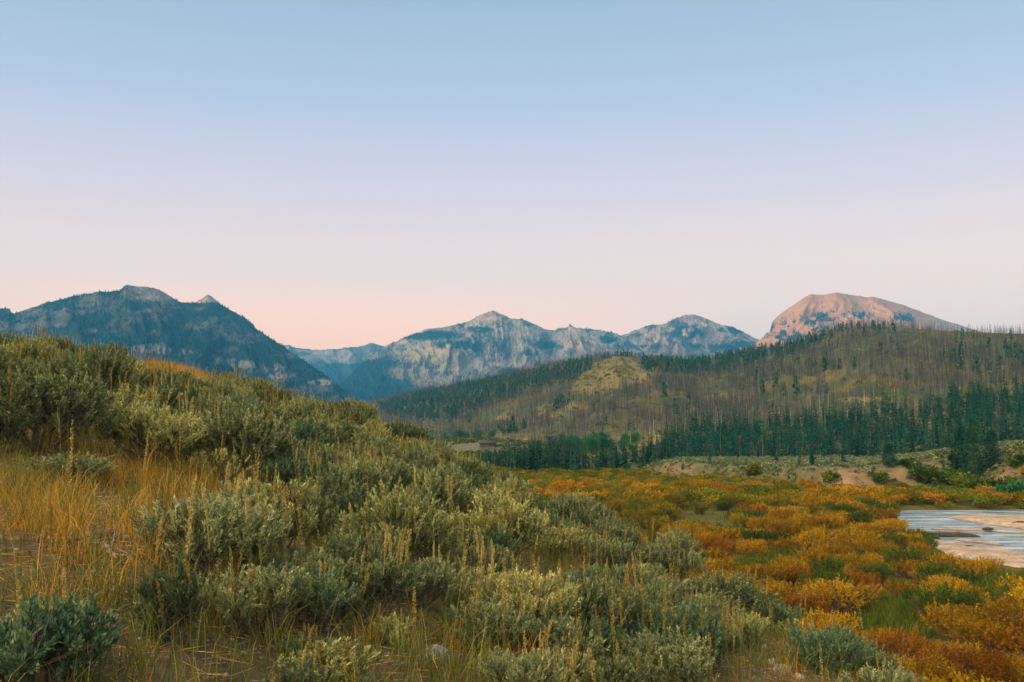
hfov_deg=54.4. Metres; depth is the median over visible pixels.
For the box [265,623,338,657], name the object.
sagebrush
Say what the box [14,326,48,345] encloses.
sagebrush
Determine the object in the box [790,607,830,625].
willow bush
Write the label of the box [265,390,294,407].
sagebrush
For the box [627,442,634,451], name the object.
broadleaf tree
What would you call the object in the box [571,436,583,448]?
broadleaf tree
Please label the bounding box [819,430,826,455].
conifer tree
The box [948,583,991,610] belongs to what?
willow bush
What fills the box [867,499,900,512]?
willow bush
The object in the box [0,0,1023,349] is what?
sky
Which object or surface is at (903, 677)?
sagebrush
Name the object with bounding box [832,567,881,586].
willow bush
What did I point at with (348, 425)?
sagebrush
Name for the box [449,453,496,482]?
sagebrush
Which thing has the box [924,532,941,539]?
bank tussock
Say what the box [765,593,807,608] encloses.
willow bush
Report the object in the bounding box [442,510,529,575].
sagebrush
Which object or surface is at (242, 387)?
sagebrush
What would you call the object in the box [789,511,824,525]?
willow bush
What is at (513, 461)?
conifer tree
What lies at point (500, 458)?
conifer tree
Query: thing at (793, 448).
conifer tree
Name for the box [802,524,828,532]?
willow bush
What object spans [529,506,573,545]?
sagebrush
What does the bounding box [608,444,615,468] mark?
conifer tree
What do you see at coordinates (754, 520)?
willow bush
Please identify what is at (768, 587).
willow bush
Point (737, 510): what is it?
willow bush
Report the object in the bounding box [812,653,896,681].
sagebrush
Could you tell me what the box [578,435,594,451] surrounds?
broadleaf tree
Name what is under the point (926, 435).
conifer tree
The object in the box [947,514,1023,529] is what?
gravel bar
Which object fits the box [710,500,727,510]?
willow bush
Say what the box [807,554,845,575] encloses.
willow bush
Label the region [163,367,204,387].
sagebrush
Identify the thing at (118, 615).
pebbles
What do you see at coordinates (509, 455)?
conifer tree
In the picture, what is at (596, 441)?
broadleaf tree
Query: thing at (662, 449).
conifer tree
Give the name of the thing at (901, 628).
willow bush
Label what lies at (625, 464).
conifer tree
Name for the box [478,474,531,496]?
sagebrush
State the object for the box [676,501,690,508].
willow bush
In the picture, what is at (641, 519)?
willow bush
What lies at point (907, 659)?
willow bush
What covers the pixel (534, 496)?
sagebrush
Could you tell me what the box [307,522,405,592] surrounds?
sagebrush
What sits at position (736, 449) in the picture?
conifer tree
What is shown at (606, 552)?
sagebrush
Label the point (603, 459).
conifer tree
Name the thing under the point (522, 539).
sagebrush
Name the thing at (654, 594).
sagebrush
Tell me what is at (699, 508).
willow bush
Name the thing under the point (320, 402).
sagebrush
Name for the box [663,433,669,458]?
conifer tree
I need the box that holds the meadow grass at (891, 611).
[586,482,1023,681]
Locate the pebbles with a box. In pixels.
[0,429,857,681]
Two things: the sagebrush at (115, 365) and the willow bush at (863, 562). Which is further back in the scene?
the willow bush at (863, 562)
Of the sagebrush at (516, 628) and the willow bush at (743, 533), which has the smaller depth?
the sagebrush at (516, 628)
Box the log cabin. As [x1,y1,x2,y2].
[478,439,496,446]
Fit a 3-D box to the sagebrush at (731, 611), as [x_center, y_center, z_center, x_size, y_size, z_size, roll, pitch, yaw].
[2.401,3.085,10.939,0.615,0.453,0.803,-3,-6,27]
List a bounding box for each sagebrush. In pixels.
[0,330,15,344]
[0,348,43,378]
[0,357,129,456]
[0,417,32,452]
[0,552,135,681]
[1,341,21,352]
[2,567,121,681]
[3,330,73,362]
[4,349,46,370]
[7,368,41,382]
[12,342,47,365]
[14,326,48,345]
[20,447,117,487]
[24,405,89,432]
[34,349,94,383]
[37,325,73,343]
[40,373,79,393]
[46,335,79,353]
[53,344,107,360]
[55,339,143,391]
[76,381,126,408]
[81,343,130,363]
[88,400,117,422]
[91,341,136,362]
[91,395,209,464]
[102,347,151,391]
[107,371,183,411]
[110,395,174,416]
[112,536,226,646]
[116,384,160,413]
[121,473,296,581]
[126,376,193,410]
[134,358,184,390]
[141,372,180,388]
[150,366,202,408]
[152,395,304,479]
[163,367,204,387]
[171,462,290,557]
[172,439,250,482]
[177,391,228,421]
[177,392,238,417]
[178,402,217,453]
[185,375,213,396]
[185,375,235,395]
[192,390,217,408]
[192,545,327,641]
[194,369,210,383]
[203,379,259,405]
[203,399,292,427]
[206,367,243,385]
[214,464,279,494]
[219,413,300,468]
[220,365,248,390]
[221,392,268,411]
[223,366,238,379]
[225,465,334,553]
[226,379,257,393]
[240,374,270,383]
[240,375,276,396]
[243,535,352,586]
[245,387,280,404]
[257,643,353,681]
[259,447,336,492]
[260,625,418,681]
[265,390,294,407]
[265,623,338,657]
[268,413,339,457]
[268,450,323,482]
[270,392,328,423]
[271,558,363,633]
[274,375,297,402]
[285,428,347,468]
[291,464,400,542]
[292,416,344,434]
[295,479,357,495]
[297,414,352,446]
[298,398,341,420]
[304,398,333,408]
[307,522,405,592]
[309,432,353,459]
[312,525,440,623]
[313,450,392,491]
[316,394,358,415]
[320,406,362,437]
[324,438,385,470]
[324,477,466,563]
[325,406,340,421]
[326,401,368,425]
[331,654,408,681]
[335,424,393,459]
[344,396,380,419]
[347,426,406,459]
[347,446,416,492]
[348,413,396,444]
[351,449,403,463]
[366,469,458,525]
[367,603,428,652]
[373,415,382,427]
[384,418,429,442]
[389,436,405,445]
[389,443,463,478]
[389,542,472,608]
[390,455,474,510]
[393,432,441,461]
[396,435,435,450]
[409,533,431,558]
[411,437,464,463]
[427,435,446,448]
[431,471,491,518]
[431,555,485,591]
[432,451,486,489]
[441,559,543,604]
[442,501,521,562]
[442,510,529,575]
[443,506,475,538]
[443,590,546,652]
[444,459,490,489]
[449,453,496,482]
[451,450,478,464]
[457,484,562,557]
[461,525,588,636]
[465,456,493,469]
[472,481,537,511]
[476,629,583,681]
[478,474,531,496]
[488,469,519,480]
[492,469,537,495]
[506,528,534,550]
[516,616,595,681]
[519,586,616,661]
[521,484,542,503]
[524,494,546,512]
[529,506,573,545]
[532,505,598,560]
[542,489,611,528]
[543,557,640,632]
[547,488,600,510]
[549,562,598,587]
[551,512,588,533]
[552,551,622,594]
[563,497,620,526]
[563,539,622,569]
[568,524,654,565]
[570,508,646,554]
[570,610,635,661]
[579,639,646,681]
[583,512,632,533]
[588,585,638,628]
[597,564,661,588]
[602,594,728,681]
[612,544,657,586]
[613,572,711,613]
[613,655,654,681]
[614,544,684,574]
[615,546,667,585]
[616,551,736,675]
[642,524,705,577]
[661,569,781,612]
[673,529,708,580]
[683,586,731,615]
[683,596,748,669]
[703,611,735,641]
[710,603,752,630]
[721,610,770,648]
[723,565,763,600]
[740,596,803,630]
[766,610,807,640]
[780,620,891,677]
[806,623,880,669]
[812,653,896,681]
[839,626,885,671]
[851,630,908,679]
[858,660,925,681]
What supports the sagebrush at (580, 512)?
on the ground at (698, 468)
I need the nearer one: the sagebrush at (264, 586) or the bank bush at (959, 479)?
the sagebrush at (264, 586)
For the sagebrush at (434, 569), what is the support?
on the ground at (698, 468)
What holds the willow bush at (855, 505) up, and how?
on the ground at (698, 468)
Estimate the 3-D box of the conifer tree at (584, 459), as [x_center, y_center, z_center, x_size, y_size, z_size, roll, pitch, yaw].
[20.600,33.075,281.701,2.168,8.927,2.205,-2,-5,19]
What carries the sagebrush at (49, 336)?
on the ground at (698, 468)
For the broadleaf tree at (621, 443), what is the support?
on the ground at (698, 468)
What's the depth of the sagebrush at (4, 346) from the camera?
19.90 m
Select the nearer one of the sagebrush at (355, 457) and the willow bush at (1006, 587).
the sagebrush at (355, 457)
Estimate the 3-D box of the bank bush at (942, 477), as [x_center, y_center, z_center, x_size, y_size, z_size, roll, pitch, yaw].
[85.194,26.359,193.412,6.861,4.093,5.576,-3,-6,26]
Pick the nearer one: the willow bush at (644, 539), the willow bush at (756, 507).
the willow bush at (644, 539)
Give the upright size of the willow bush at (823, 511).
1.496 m
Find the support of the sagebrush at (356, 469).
on the ground at (698, 468)
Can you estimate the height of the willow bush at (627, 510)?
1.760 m
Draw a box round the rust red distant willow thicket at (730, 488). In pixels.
[518,479,1023,501]
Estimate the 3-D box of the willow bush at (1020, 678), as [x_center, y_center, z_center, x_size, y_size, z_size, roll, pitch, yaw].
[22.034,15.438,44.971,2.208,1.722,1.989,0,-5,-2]
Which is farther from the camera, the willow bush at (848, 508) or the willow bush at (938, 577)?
the willow bush at (848, 508)
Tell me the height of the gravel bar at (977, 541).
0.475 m
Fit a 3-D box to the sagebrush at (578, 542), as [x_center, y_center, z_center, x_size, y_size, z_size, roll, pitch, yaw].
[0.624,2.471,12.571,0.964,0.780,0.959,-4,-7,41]
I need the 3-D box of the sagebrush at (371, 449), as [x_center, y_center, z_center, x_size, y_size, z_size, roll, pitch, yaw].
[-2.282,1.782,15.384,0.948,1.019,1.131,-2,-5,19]
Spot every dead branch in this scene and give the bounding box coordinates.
[71,525,138,559]
[76,510,129,538]
[76,521,131,541]
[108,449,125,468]
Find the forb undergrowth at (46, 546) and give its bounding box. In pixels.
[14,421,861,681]
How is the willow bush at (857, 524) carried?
on the ground at (698, 468)
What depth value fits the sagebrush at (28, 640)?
3.68 m
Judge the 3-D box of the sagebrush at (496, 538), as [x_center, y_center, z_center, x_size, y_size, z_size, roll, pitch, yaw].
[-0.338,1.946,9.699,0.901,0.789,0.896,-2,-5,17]
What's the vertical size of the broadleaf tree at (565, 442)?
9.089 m
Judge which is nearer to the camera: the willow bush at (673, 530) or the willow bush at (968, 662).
the willow bush at (968, 662)
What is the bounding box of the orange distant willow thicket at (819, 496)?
[524,475,912,506]
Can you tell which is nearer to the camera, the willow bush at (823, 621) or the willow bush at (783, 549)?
the willow bush at (823, 621)
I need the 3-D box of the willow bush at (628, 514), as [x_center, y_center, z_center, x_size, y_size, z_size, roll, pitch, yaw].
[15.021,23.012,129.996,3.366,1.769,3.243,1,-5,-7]
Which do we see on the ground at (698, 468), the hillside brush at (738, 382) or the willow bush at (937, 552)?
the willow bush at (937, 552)
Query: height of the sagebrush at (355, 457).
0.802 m
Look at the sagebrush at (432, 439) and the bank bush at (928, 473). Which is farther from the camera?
the bank bush at (928, 473)
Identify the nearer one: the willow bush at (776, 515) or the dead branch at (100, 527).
the dead branch at (100, 527)
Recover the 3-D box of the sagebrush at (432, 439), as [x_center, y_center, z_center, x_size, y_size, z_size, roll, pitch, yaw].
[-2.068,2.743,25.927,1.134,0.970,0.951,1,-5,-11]
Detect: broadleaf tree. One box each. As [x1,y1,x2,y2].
[471,429,477,437]
[489,429,496,437]
[557,432,569,445]
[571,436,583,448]
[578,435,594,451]
[581,434,597,450]
[598,430,611,439]
[599,436,612,450]
[616,435,629,451]
[620,432,630,444]
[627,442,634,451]
[628,431,639,442]
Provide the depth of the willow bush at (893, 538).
101.25 m
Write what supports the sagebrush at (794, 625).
on the ground at (698, 468)
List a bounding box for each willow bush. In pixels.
[589,493,606,499]
[590,496,613,503]
[603,498,632,516]
[617,511,637,519]
[617,516,637,527]
[621,502,647,515]
[622,508,641,514]
[630,496,652,504]
[631,512,663,528]
[634,530,649,544]
[635,504,665,513]
[638,499,653,505]
[638,507,661,515]
[643,518,667,527]
[644,509,666,517]
[644,527,654,535]
[649,519,675,536]
[650,514,671,522]
[653,500,676,507]
[655,525,693,541]
[656,507,676,518]
[661,493,686,507]
[662,506,684,514]
[663,521,699,537]
[667,513,679,520]
[674,519,701,539]
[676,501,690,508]
[683,518,707,530]
[684,561,715,576]
[686,521,717,539]
[689,533,728,551]
[690,504,708,514]
[693,530,713,546]
[695,551,713,560]
[698,571,760,588]
[700,546,732,567]
[703,557,721,568]
[703,567,731,576]
[705,545,736,558]
[707,526,741,549]
[707,556,738,573]
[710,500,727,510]
[710,521,748,545]
[711,571,758,584]
[718,495,736,510]
[723,537,744,552]
[727,512,753,528]
[728,507,742,515]
[735,541,770,559]
[736,536,767,550]
[736,559,789,582]
[738,501,767,512]
[740,508,767,528]
[742,529,768,542]
[744,564,785,580]
[745,499,760,505]
[746,515,779,529]
[749,501,769,512]
[749,558,765,565]
[754,582,775,600]
[755,494,785,509]
[756,517,788,530]
[757,578,795,591]
[760,530,790,549]
[764,517,806,538]
[764,536,798,551]
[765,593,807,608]
[766,506,797,519]
[767,505,799,518]
[767,580,808,600]
[772,554,816,584]
[777,546,794,553]
[778,563,814,586]
[778,591,829,616]
[782,535,803,549]
[783,616,808,633]
[789,505,809,513]
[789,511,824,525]
[790,546,846,577]
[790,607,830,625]
[794,528,838,553]
[796,531,832,548]
[797,567,854,588]
[797,607,862,636]
[798,575,867,614]
[800,514,835,531]
[802,523,829,536]
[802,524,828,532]
[802,578,845,604]
[803,505,822,514]
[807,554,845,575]
[812,576,859,610]
[814,606,853,623]
[816,509,833,515]
[817,540,854,558]
[819,511,848,529]
[823,581,869,613]
[825,501,846,511]
[825,512,849,527]
[828,551,862,566]
[829,526,851,539]
[830,511,858,519]
[830,526,883,550]
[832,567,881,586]
[833,562,855,573]
[836,505,861,513]
[837,499,866,510]
[840,627,879,669]
[844,521,876,529]
[845,509,879,526]
[846,534,894,554]
[847,580,883,609]
[850,555,890,575]
[851,625,892,649]
[852,649,923,680]
[855,527,887,535]
[855,578,884,593]
[856,561,896,585]
[860,497,879,507]
[861,541,902,563]
[861,551,889,566]
[862,625,937,661]
[864,512,886,523]
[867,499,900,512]
[870,507,900,520]
[872,530,905,545]
[873,517,908,535]
[873,625,922,648]
[879,544,930,568]
[882,579,921,597]
[888,556,924,578]
[893,527,934,543]
[893,652,934,674]
[895,531,924,548]
[899,579,991,616]
[902,650,976,681]
[905,547,947,564]
[906,540,934,553]
[907,535,939,551]
[907,562,937,582]
[912,641,971,661]
[913,557,962,582]
[917,599,988,642]
[919,571,968,591]
[920,551,959,565]
[920,570,956,588]
[920,575,976,603]
[924,600,966,626]
[931,638,983,663]
[931,639,1022,681]
[941,610,1020,656]
[943,555,990,575]
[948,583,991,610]
[958,571,983,583]
[970,555,1003,574]
[971,596,1023,649]
[972,602,997,617]
[972,667,1023,681]
[992,586,1023,603]
[992,594,1023,624]
[992,652,1023,680]
[1000,582,1020,590]
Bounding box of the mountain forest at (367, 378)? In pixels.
[0,287,979,403]
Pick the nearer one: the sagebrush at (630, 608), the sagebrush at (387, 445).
the sagebrush at (630, 608)
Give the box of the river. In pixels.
[898,509,1023,551]
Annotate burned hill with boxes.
[363,326,1023,455]
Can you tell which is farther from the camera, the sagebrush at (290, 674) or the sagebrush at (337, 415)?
the sagebrush at (337, 415)
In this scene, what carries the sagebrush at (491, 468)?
on the ground at (698, 468)
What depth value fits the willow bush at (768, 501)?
148.44 m
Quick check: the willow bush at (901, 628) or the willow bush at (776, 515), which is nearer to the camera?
the willow bush at (901, 628)
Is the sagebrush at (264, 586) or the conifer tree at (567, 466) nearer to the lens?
the sagebrush at (264, 586)
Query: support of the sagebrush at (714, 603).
on the ground at (698, 468)
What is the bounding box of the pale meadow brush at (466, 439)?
[427,436,631,462]
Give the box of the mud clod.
[982,527,993,529]
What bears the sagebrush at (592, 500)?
on the ground at (698, 468)
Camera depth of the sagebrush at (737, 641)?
8.40 m
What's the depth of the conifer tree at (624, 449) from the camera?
287.76 m
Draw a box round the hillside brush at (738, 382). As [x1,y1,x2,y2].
[368,326,1023,454]
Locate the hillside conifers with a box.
[377,319,1023,431]
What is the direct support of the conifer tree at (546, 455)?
on the ground at (698, 468)
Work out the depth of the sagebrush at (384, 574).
6.16 m
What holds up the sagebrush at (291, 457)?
on the ground at (698, 468)
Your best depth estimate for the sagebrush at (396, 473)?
11.52 m
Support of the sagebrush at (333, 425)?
on the ground at (698, 468)
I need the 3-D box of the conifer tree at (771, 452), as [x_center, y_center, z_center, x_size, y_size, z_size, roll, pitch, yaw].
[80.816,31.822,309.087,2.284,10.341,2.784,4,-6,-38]
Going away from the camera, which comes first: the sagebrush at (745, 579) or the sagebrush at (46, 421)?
the sagebrush at (46, 421)
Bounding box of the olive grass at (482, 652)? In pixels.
[0,338,936,681]
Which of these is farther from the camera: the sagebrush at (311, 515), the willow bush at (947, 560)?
the willow bush at (947, 560)
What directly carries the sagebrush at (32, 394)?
on the ground at (698, 468)
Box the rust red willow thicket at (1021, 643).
[982,622,1023,658]
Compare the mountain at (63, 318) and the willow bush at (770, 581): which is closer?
the willow bush at (770, 581)
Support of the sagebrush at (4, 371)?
on the ground at (698, 468)
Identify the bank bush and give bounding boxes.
[742,462,760,475]
[820,469,839,482]
[866,470,892,483]
[896,457,914,466]
[908,463,941,484]
[932,467,967,485]
[943,469,982,489]
[961,476,986,488]
[976,475,1011,487]
[991,478,1023,493]
[1003,451,1023,466]
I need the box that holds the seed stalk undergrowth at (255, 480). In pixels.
[7,332,916,681]
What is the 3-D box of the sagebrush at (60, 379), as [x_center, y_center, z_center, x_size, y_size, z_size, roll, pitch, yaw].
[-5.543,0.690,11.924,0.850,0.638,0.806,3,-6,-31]
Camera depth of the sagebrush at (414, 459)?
14.34 m
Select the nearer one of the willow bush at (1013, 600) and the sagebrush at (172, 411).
the sagebrush at (172, 411)
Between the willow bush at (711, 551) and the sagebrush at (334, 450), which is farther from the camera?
the willow bush at (711, 551)
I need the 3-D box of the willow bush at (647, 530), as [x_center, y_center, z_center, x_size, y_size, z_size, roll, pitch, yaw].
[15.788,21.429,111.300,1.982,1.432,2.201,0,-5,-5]
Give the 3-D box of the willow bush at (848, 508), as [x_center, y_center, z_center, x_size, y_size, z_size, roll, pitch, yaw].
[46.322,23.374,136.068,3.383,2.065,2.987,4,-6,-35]
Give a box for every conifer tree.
[498,449,501,469]
[501,446,505,464]
[506,443,512,470]
[510,443,516,469]
[514,443,519,471]
[523,450,527,469]
[528,438,535,469]
[535,437,541,468]
[539,444,546,469]
[544,439,550,465]
[547,451,551,467]
[551,451,556,467]
[552,441,559,470]
[557,437,561,459]
[559,451,565,469]
[563,445,566,467]
[565,448,569,469]
[569,441,576,468]
[583,447,587,471]
[594,452,599,470]
[596,444,605,469]
[601,450,606,466]
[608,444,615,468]
[612,438,618,463]
[614,450,618,468]
[619,439,630,467]
[623,453,627,467]
[632,441,638,462]
[637,450,644,469]
[640,434,645,457]
[643,445,646,464]
[645,434,650,463]
[648,436,652,462]
[649,444,654,463]
[653,437,659,460]
[660,434,665,459]
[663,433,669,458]
[733,434,739,456]
[769,427,775,456]
[773,437,778,460]
[790,434,795,456]
[809,442,815,464]
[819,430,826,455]
[823,438,827,456]
[841,445,846,461]
[853,427,861,456]
[854,426,861,456]
[865,421,876,455]
[877,435,881,454]
[905,426,911,452]
[909,425,915,449]
[923,422,929,450]
[929,415,939,446]
[929,434,934,449]
[931,423,938,448]
[941,459,946,470]
[945,431,949,447]
[946,428,961,470]
[981,408,990,441]
[1003,406,1012,440]
[1012,425,1018,440]
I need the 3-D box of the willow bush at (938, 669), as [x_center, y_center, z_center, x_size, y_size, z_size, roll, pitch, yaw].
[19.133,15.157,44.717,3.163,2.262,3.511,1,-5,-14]
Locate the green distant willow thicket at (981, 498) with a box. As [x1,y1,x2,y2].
[490,466,1023,507]
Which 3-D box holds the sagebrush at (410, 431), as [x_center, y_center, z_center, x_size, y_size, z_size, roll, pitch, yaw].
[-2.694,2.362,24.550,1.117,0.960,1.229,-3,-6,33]
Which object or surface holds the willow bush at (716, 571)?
on the ground at (698, 468)
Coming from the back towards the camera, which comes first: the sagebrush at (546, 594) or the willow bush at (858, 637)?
the willow bush at (858, 637)
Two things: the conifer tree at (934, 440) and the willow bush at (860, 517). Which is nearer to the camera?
the willow bush at (860, 517)
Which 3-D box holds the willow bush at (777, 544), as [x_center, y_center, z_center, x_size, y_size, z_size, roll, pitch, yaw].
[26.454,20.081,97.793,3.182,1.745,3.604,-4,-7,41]
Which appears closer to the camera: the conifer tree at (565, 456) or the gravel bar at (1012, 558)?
the gravel bar at (1012, 558)
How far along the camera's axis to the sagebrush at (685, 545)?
14.73 m
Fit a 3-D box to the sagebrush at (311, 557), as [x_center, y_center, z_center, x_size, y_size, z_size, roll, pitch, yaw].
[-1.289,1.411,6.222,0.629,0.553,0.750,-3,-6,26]
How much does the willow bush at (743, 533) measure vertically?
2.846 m
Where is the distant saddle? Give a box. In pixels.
[282,343,383,383]
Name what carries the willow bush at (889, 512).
on the ground at (698, 468)
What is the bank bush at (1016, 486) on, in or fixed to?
on the ground at (698, 468)
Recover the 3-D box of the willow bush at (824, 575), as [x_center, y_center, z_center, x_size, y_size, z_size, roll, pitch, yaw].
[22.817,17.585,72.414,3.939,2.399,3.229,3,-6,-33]
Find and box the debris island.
[934,529,984,536]
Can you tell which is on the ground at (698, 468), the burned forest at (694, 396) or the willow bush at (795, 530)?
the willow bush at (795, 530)
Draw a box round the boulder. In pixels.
[422,644,451,664]
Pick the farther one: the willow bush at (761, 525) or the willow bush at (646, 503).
the willow bush at (646, 503)
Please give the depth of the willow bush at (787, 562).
78.80 m
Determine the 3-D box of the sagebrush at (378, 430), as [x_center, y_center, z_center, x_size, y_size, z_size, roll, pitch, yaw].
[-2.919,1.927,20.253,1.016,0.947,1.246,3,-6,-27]
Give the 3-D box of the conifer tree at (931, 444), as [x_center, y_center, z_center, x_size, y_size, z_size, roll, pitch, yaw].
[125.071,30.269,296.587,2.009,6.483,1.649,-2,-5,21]
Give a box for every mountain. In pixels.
[0,285,353,403]
[341,310,642,400]
[617,314,758,358]
[751,293,975,348]
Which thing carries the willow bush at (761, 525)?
on the ground at (698, 468)
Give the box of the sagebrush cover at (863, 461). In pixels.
[465,440,1023,488]
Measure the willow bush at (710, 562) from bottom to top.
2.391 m
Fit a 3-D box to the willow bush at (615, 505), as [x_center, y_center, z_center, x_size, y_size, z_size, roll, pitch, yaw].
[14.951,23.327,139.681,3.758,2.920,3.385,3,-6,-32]
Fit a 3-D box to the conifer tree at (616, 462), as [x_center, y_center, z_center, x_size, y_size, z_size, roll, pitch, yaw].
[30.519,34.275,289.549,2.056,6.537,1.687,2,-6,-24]
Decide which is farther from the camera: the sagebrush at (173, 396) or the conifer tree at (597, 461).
the conifer tree at (597, 461)
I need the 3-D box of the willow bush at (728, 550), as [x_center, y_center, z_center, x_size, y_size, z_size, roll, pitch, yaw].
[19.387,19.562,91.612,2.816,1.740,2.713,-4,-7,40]
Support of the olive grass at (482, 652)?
on the ground at (698, 468)
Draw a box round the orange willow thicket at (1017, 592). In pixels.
[762,572,1023,681]
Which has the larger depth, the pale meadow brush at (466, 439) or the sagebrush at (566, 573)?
the pale meadow brush at (466, 439)
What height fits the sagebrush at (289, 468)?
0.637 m
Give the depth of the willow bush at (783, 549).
95.47 m
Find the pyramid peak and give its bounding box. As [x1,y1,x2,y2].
[195,294,221,304]
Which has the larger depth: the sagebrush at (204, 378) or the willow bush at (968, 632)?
the willow bush at (968, 632)
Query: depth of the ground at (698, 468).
6.49 m
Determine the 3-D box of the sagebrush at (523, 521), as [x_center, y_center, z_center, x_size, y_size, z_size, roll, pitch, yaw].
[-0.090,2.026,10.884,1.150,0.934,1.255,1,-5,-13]
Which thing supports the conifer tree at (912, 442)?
on the ground at (698, 468)
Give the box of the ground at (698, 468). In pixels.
[0,370,1023,681]
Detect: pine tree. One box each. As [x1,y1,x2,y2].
[881,444,898,468]
[951,424,973,471]
[956,415,992,477]
[982,427,1002,466]
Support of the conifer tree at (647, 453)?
on the ground at (698, 468)
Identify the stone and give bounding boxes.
[773,664,791,672]
[794,673,805,679]
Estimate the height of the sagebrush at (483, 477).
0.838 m
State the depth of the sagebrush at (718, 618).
9.80 m
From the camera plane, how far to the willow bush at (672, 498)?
148.78 m
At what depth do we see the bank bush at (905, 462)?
203.22 m
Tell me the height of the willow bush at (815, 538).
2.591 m
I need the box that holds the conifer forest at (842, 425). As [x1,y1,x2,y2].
[477,370,1023,461]
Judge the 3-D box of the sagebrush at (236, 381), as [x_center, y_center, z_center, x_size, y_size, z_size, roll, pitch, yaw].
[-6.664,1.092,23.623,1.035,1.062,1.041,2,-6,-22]
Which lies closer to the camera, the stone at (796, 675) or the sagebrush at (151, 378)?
the stone at (796, 675)
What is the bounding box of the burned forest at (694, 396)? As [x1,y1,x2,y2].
[358,317,1023,456]
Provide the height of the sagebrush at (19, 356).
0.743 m
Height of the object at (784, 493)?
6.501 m
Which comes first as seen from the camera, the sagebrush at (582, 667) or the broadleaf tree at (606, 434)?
the sagebrush at (582, 667)
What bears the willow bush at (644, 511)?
on the ground at (698, 468)
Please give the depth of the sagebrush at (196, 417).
11.47 m
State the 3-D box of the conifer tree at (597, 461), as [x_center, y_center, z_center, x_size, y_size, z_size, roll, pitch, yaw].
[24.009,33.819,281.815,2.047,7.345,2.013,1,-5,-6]
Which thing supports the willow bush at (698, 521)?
on the ground at (698, 468)
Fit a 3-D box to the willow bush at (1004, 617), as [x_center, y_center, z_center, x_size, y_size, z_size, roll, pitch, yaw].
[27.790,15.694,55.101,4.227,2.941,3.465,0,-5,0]
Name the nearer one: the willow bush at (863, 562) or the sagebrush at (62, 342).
the sagebrush at (62, 342)
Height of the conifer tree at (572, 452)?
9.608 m
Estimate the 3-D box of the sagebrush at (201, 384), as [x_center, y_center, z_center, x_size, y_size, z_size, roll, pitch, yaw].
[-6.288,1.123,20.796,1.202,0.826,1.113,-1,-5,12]
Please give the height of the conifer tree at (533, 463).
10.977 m
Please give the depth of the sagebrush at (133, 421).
9.92 m
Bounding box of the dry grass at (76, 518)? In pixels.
[0,356,853,681]
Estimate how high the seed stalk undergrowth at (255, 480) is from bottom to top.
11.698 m
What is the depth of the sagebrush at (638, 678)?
6.61 m
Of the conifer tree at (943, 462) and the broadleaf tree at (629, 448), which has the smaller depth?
the conifer tree at (943, 462)
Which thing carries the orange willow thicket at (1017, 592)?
on the ground at (698, 468)
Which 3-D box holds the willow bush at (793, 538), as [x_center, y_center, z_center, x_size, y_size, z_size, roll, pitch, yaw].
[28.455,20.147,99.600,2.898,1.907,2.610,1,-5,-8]
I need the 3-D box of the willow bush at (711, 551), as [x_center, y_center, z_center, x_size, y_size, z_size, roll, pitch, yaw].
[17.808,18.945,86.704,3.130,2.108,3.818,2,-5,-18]
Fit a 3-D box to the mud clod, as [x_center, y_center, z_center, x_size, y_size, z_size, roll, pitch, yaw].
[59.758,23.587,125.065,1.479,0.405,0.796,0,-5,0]
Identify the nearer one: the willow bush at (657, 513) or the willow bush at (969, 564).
the willow bush at (969, 564)
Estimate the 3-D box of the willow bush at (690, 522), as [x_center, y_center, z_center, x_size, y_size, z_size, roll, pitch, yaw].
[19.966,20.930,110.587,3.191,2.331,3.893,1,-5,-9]
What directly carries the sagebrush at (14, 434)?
on the ground at (698, 468)
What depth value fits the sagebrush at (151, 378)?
17.95 m
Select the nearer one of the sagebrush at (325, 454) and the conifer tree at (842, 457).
the sagebrush at (325, 454)
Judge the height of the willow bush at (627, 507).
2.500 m
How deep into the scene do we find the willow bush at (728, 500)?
149.89 m
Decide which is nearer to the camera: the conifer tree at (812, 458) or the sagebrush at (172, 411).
the sagebrush at (172, 411)
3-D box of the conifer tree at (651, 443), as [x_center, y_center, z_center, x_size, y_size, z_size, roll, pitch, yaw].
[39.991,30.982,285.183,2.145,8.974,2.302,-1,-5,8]
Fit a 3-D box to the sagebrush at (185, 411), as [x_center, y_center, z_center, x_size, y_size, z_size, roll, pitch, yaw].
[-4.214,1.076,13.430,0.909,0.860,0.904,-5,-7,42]
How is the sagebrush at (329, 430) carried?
on the ground at (698, 468)
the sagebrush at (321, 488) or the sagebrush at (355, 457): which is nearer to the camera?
the sagebrush at (321, 488)
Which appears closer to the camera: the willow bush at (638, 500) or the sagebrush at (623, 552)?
the sagebrush at (623, 552)
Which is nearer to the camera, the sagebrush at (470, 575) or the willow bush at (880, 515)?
the sagebrush at (470, 575)
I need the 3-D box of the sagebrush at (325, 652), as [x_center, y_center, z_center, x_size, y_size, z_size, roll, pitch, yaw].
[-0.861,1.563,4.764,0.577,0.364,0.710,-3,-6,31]
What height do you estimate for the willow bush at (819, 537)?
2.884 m
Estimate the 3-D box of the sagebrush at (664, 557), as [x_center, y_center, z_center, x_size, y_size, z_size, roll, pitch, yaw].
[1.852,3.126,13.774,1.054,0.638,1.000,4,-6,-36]
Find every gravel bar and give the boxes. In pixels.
[930,527,1023,534]
[931,539,1023,567]
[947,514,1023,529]
[954,538,1003,545]
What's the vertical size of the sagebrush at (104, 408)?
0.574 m

